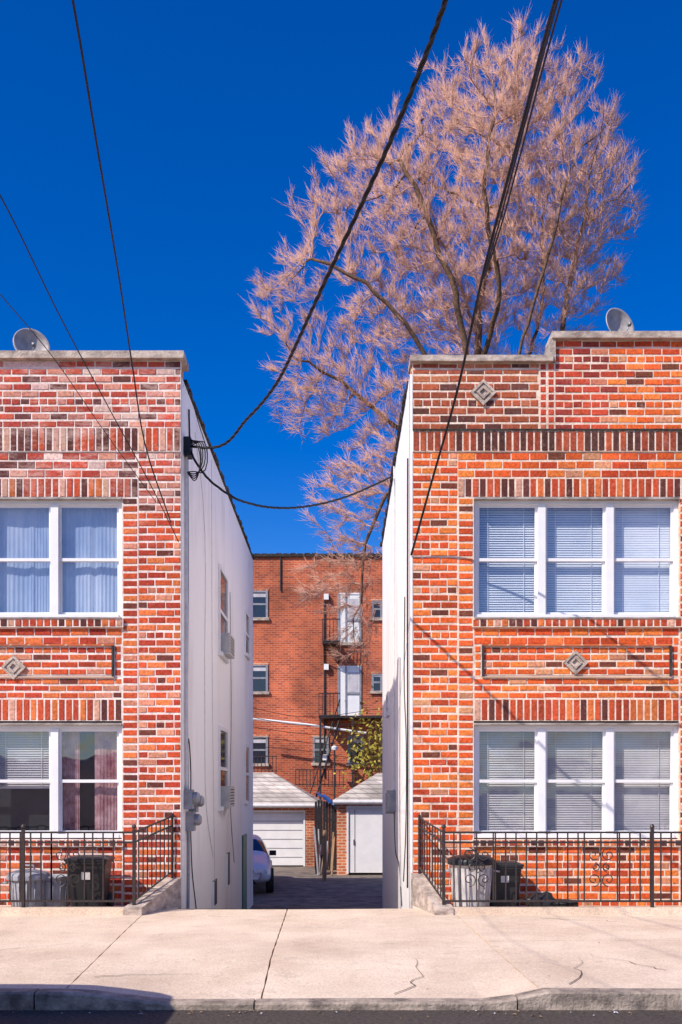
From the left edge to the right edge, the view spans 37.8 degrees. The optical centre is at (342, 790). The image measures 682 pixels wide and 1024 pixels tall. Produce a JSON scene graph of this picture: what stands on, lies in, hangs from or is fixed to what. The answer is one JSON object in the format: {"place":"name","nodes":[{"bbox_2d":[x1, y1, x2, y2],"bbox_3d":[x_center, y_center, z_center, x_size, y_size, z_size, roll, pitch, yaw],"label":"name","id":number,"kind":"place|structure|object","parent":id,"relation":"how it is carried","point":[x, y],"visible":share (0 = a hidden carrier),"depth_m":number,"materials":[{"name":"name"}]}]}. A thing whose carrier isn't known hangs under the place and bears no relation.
{"place":"outdoors","nodes":[
{"label":"outdoors","id":0,"kind":"place"},
{"bbox_2d":[250,863,381,911],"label":"driveway","id":1,"kind":"structure","parent":0,"point":[298,887],"depth_m":26.09,"materials":[{"name":"grey asphalt"}]},
{"bbox_2d":[253,834,275,892],"bbox_3d":[-2.859,1.943,27.274,2.040,1.454,4.635,0,0,-5],"label":"parked car","id":2,"kind":"object","parent":1,"relation":"on","point":[263,870],"visible":0.37,"depth_m":25.67,"materials":[{"name":"silver metal"}]},
{"bbox_2d":[313,827,334,875],"bbox_3d":[-0.573,1.884,30.796,0.686,1.469,1.009,0,0,0],"label":"scrap lumber","id":3,"kind":"object","parent":1,"relation":"on","point":[318,862],"visible":0.77,"depth_m":30.93,"materials":[{"name":"brown wood"}]},
{"bbox_2d":[322,830,326,880],"bbox_3d":[-0.514,1.975,28.490,0.139,1.651,0.140,0,0,0],"label":"wooden post","id":4,"kind":"object","parent":1,"relation":"on","point":[324,872],"visible":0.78,"depth_m":28.45,"materials":[{"name":"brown wood"}]},
{"bbox_2d":[315,800,335,869],"bbox_3d":[-0.466,1.462,32.515,0.890,2.277,0.030,0,0,0],"label":"wooden fence","id":5,"kind":"object","parent":1,"relation":"on","point":[320,815],"visible":0.47,"depth_m":32.50,"materials":[{"name":"black wood"}]},
{"bbox_2d":[316,792,336,809],"bbox_3d":[-0.522,0.346,32.900,0.718,0.594,1.400,0,0,0],"label":"blue tarp","id":6,"kind":"object","parent":5,"relation":"on","point":[326,798],"visible":0.9,"depth_m":32.38,"materials":[{"name":"blue plastic"}]},
{"bbox_2d":[0,905,681,1000],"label":"sidewalk","id":7,"kind":"structure","parent":0,"point":[415,952],"depth_m":9.18,"materials":[{"name":"concrete"}]},
{"bbox_2d":[1,865,52,906],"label":"trash can","id":8,"kind":"object","parent":7,"relation":"on","point":[35,884],"visible":0.72,"depth_m":12.28,"materials":[{"name":"grey metal"}]},
{"bbox_2d":[45,874,69,906],"bbox_3d":[-3.660,1.290,12.620,0.543,0.420,0.462,0,0,-38],"label":"trash can","id":9,"kind":"object","parent":7,"relation":"on","point":[59,892],"visible":0.41,"depth_m":12.45,"materials":[{"name":"grey metal"}]},
{"bbox_2d":[0,813,173,906],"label":"iron railing","id":10,"kind":"object","parent":7,"relation":"on","point":[22,842],"visible":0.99,"depth_m":12.02,"materials":[{"name":"black metal"}]},
{"bbox_2d":[64,855,114,906],"bbox_3d":[-3.180,1.160,12.547,0.540,0.680,0.552,0,0,0],"label":"trash can","id":11,"kind":"object","parent":7,"relation":"on","point":[77,892],"visible":0.76,"depth_m":12.33,"materials":[{"name":"black plastic"}]},
{"bbox_2d":[9,920,679,1018],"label":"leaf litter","id":12,"kind":"object","parent":7,"relation":"on","point":[349,1010],"visible":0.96,"depth_m":7.31,"materials":[{"name":"brown plant"}]},
{"bbox_2d":[445,850,499,906],"bbox_3d":[1.600,1.120,12.400,0.590,0.760,0.590,0,0,45],"label":"trash can","id":13,"kind":"object","parent":7,"relation":"on","point":[469,893],"visible":0.73,"depth_m":12.20,"materials":[{"name":"grey plastic"}]},
{"bbox_2d":[490,861,523,906],"bbox_3d":[2.020,1.200,12.650,0.497,0.600,0.513,0,0,0],"label":"trash can","id":14,"kind":"object","parent":7,"relation":"on","point":[510,881],"visible":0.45,"depth_m":12.44,"materials":[{"name":"black plastic"}]},
{"bbox_2d":[523,892,559,906],"bbox_3d":[2.483,1.398,12.514,0.462,0.261,0.320,0,0,0],"label":"garbage bag","id":15,"kind":"object","parent":7,"relation":"on","point":[541,896],"visible":0.57,"depth_m":12.38,"materials":[{"name":"black plastic"}]},
{"bbox_2d":[418,815,681,906],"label":"iron railing","id":16,"kind":"object","parent":7,"relation":"on","point":[651,842],"visible":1,"depth_m":12.02,"materials":[{"name":"black metal"}]},
{"bbox_2d":[554,899,578,906],"bbox_3d":[2.780,1.421,12.450,0.349,0.121,0.284,0,0,0],"label":"garden hose","id":17,"kind":"object","parent":7,"relation":"on","point":[567,904],"visible":0.66,"depth_m":12.35,"materials":[{"name":"black rubber"}]},
{"bbox_2d":[0,1010,681,1023],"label":"road","id":18,"kind":"structure","parent":0,"point":[324,1017],"depth_m":7.16,"materials":[{"name":"grey asphalt"}]},
{"bbox_2d":[0,0,681,553],"label":"sky","id":19,"kind":"structure","parent":0,"point":[205,112],"materials":[{"name":"blue"}]},
{"bbox_3d":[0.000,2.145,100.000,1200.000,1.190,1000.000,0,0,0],"label":"ground","id":20,"kind":"structure","parent":0,"visible":0},
{"bbox_2d":[0,878,180,915],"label":"areaway kerb","id":21,"kind":"structure","parent":20,"relation":"on","point":[164,894],"depth_m":12.01,"materials":[{"name":"concrete"}]},
{"bbox_2d":[0,361,181,908],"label":"brick facing","id":22,"kind":"object","parent":20,"relation":"on","point":[49,473],"visible":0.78,"depth_m":13.00,"materials":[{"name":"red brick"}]},
{"bbox_2d":[0,501,121,837],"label":"window frames","id":23,"kind":"structure","parent":22,"relation":"attached to","point":[55,559],"depth_m":13.05,"materials":[{"name":"white plastic"}]},
{"bbox_2d":[0,508,116,830],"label":"blinds and curtains","id":24,"kind":"object","parent":23,"relation":"attached to","point":[86,533],"visible":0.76,"depth_m":13.20,"materials":[{"name":"white fabric"}]},
{"bbox_2d":[0,497,121,724],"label":"lintels and bands","id":25,"kind":"object","parent":22,"relation":"attached to","point":[61,499],"visible":0.98,"depth_m":12.97,"materials":[{"name":"stone"}]},
{"bbox_2d":[0,350,188,679],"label":"stone trim","id":26,"kind":"structure","parent":22,"relation":"attached to","point":[13,667],"depth_m":12.92,"materials":[{"name":"grey stone"}]},
{"bbox_2d":[13,328,49,349],"bbox_3d":[-4.366,-5.837,14.023,0.356,1.356,0.424,0,0,21],"label":"satellite dish","id":27,"kind":"object","parent":26,"relation":"on","point":[25,338],"visible":0.67,"depth_m":14.06,"materials":[{"name":"paint"}]},
{"bbox_2d":[182,379,252,908],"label":"side walls","id":28,"kind":"structure","parent":20,"relation":"on","point":[228,550],"depth_m":16.30,"materials":[{"name":"white paint"}]},
{"bbox_2d":[0,721,121,838],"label":"room interior","id":29,"kind":"object","parent":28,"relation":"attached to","point":[29,809],"visible":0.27,"depth_m":13.40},
{"bbox_2d":[184,386,207,480],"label":"cable drip loops","id":30,"kind":"object","parent":28,"relation":"attached to","point":[188,441],"visible":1,"depth_m":13.22,"materials":[{"name":"black rubber"}]},
{"bbox_2d":[184,409,250,908],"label":"wall fittings","id":31,"kind":"object","parent":28,"relation":"attached to","point":[193,801],"depth_m":16.90,"materials":[{"name":"white paint"}]},
{"bbox_2d":[183,380,253,559],"bbox_3d":[-2.225,-5.473,18.418,0.320,0.082,10.116,0,0,0],"label":"parapet edge","id":32,"kind":"object","parent":28,"relation":"on","point":[202,424],"visible":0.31,"depth_m":16.45,"materials":[{"name":"metal"}]},
{"bbox_2d":[191,450,392,508],"bbox_3d":[-0.497,-4.584,14.815,0.402,1.298,4.392,0,0,42],"label":"service cable","id":33,"kind":"object","parent":28,"relation":"attached to","point":[242,501],"visible":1,"depth_m":14.31,"materials":[{"name":"black rubber"}]},
{"bbox_2d":[253,773,319,866],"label":"garage","id":34,"kind":"structure","parent":20,"relation":"on","point":[283,817],"depth_m":34.08,"materials":[{"name":"brick"}]},
{"bbox_2d":[253,803,314,865],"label":"doors and fascia","id":35,"kind":"structure","parent":34,"relation":"in","point":[282,831],"depth_m":34.08,"materials":[{"name":"white paint"}]},
{"bbox_2d":[253,557,381,852],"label":"walls","id":36,"kind":"structure","parent":20,"relation":"on","point":[287,643],"depth_m":42.00,"materials":[{"name":"brick"}]},
{"bbox_2d":[253,589,381,765],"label":"windows and doors","id":37,"kind":"structure","parent":36,"relation":"attached to","point":[349,685],"depth_m":41.97,"materials":[{"name":"white paint"}]},
{"bbox_2d":[253,557,381,799],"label":"balconies and fittings","id":38,"kind":"structure","parent":36,"relation":"attached to","point":[333,717],"depth_m":40.68,"materials":[{"name":"black metal"}]},
{"bbox_2d":[254,553,381,556],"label":"roof coping","id":39,"kind":"object","parent":36,"relation":"on","point":[292,555],"visible":0.14,"depth_m":41.90,"materials":[{"name":"metal"}]},
{"bbox_2d":[0,988,681,1009],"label":"kerb","id":40,"kind":"structure","parent":20,"relation":"on","point":[535,999],"depth_m":7.40,"materials":[{"name":"concrete"}]},
{"bbox_2d":[330,684,381,789],"bbox_3d":[1.230,-0.629,36.019,3.411,6.467,2.615,0,0,0],"label":"shrub","id":41,"kind":"object","parent":20,"relation":"on","point":[377,756],"visible":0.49,"depth_m":35.95,"materials":[{"name":"green plant"}]},
{"bbox_2d":[333,773,381,874],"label":"garage","id":42,"kind":"structure","parent":20,"relation":"on","point":[359,828],"depth_m":30.53,"materials":[{"name":"brick"}]},
{"bbox_2d":[333,800,381,873],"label":"doors and fascia","id":43,"kind":"structure","parent":42,"relation":"in","point":[364,823],"depth_m":30.53,"materials":[{"name":"white paint"}]},
{"bbox_2d":[382,374,412,908],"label":"side walls","id":44,"kind":"structure","parent":20,"relation":"on","point":[390,885],"depth_m":15.66,"materials":[{"name":"white paint"}]},
{"bbox_2d":[380,381,408,546],"bbox_3d":[0.990,-5.473,17.785,0.319,0.083,8.850,0,0,0],"label":"parapet edge","id":45,"kind":"object","parent":44,"relation":"on","point":[396,446],"visible":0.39,"depth_m":16.13,"materials":[{"name":"black metal"}]},
{"bbox_2d":[385,458,408,908],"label":"wall fittings","id":46,"kind":"object","parent":44,"relation":"attached to","point":[390,801],"depth_m":15.12,"materials":[{"name":"white paint"}]},
{"bbox_2d":[474,508,676,838],"bbox_3d":[5.063,-1.060,13.261,8.308,8.120,0.358,0,0,0],"label":"room interior","id":47,"kind":"object","parent":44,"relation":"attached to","point":[567,606],"visible":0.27,"depth_m":13.40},
{"bbox_2d":[241,2,648,676],"bbox_3d":[3.015,-8.882,26.336,10.518,23.450,7.059,0,0,-32],"label":"bare tree","id":48,"kind":"object","parent":20,"relation":"on","point":[437,236],"visible":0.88,"depth_m":26.36,"materials":[{"name":"brown plant"}]},
{"bbox_2d":[411,873,681,915],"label":"areaway kerb","id":49,"kind":"structure","parent":20,"relation":"on","point":[425,896],"depth_m":11.95,"materials":[{"name":"concrete"}]},
{"bbox_2d":[412,340,681,905],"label":"brick facing","id":50,"kind":"object","parent":20,"relation":"on","point":[560,473],"visible":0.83,"depth_m":13.00,"materials":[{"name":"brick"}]},
{"bbox_2d":[408,331,681,674],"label":"stone trim","id":51,"kind":"structure","parent":50,"relation":"on","point":[483,393],"depth_m":12.93,"materials":[{"name":"grey stone"}]},
{"bbox_2d":[606,308,633,330],"bbox_3d":[3.911,-5.980,14.023,0.356,1.640,0.424,0,0,21],"label":"satellite dish","id":52,"kind":"object","parent":51,"relation":"on","point":[617,319],"visible":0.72,"depth_m":14.08,"materials":[{"name":"paint"}]},
{"bbox_2d":[413,429,681,724],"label":"lintels and bands","id":53,"kind":"object","parent":50,"relation":"attached to","point":[583,499],"visible":0.95,"depth_m":12.97,"materials":[{"name":"concrete"}]},
{"bbox_2d":[474,501,677,837],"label":"window frames","id":54,"kind":"structure","parent":50,"relation":"attached to","point":[540,560],"depth_m":13.05,"materials":[{"name":"white plastic"}]},
{"bbox_2d":[479,508,669,830],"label":"blinds and curtains","id":55,"kind":"object","parent":54,"relation":"attached to","point":[578,755],"visible":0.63,"depth_m":13.20,"materials":[{"name":"white plastic"}]},
{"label":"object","id":56,"kind":"structure","parent":0,"visible":0},
{"bbox_3d":[2.600,-3.150,-4.300,2.200,9.900,0.340,0,0,0],"label":"utility pole","id":57,"kind":"object","parent":56,"relation":"on","visible":0},
{"bbox_2d":[191,0,447,448],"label":"service cable","id":58,"kind":"object","parent":57,"relation":"attached to","point":[440,14],"visible":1,"depth_m":7.96,"materials":[{"name":"black rubber"}]},
{"bbox_2d":[410,0,556,554],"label":"power line","id":59,"kind":"object","parent":57,"relation":"attached to","point":[501,202],"visible":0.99,"depth_m":9.40,"materials":[{"name":"rubber"}]},
{"bbox_2d":[483,0,558,277],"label":"power line","id":60,"kind":"object","parent":57,"relation":"attached to","point":[548,35],"visible":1,"depth_m":8.09,"materials":[{"name":"rubber"}]},
{"bbox_2d":[484,0,562,277],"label":"power line","id":61,"kind":"object","parent":57,"relation":"attached to","point":[551,36],"visible":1,"depth_m":7.87,"materials":[{"name":"rubber"}]},
{"bbox_3d":[-3.200,-3.150,-4.300,2.200,9.900,0.340,0,0,0],"label":"utility pole","id":62,"kind":"object","parent":56,"relation":"on","visible":0},
{"bbox_2d":[0,294,156,502],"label":"power line","id":63,"kind":"object","parent":62,"relation":"attached to","point":[75,389],"visible":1,"depth_m":10.49,"materials":[{"name":"rubber"}]},
{"bbox_2d":[0,195,178,541],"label":"power line","id":64,"kind":"object","parent":62,"relation":"attached to","point":[80,354],"visible":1,"depth_m":10.10,"materials":[{"name":"rubber"}]},
{"bbox_2d":[71,0,170,522],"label":"power line","id":65,"kind":"object","parent":62,"relation":"attached to","point":[84,68],"visible":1,"depth_m":8.32,"materials":[{"name":"rubber"}]}
]}

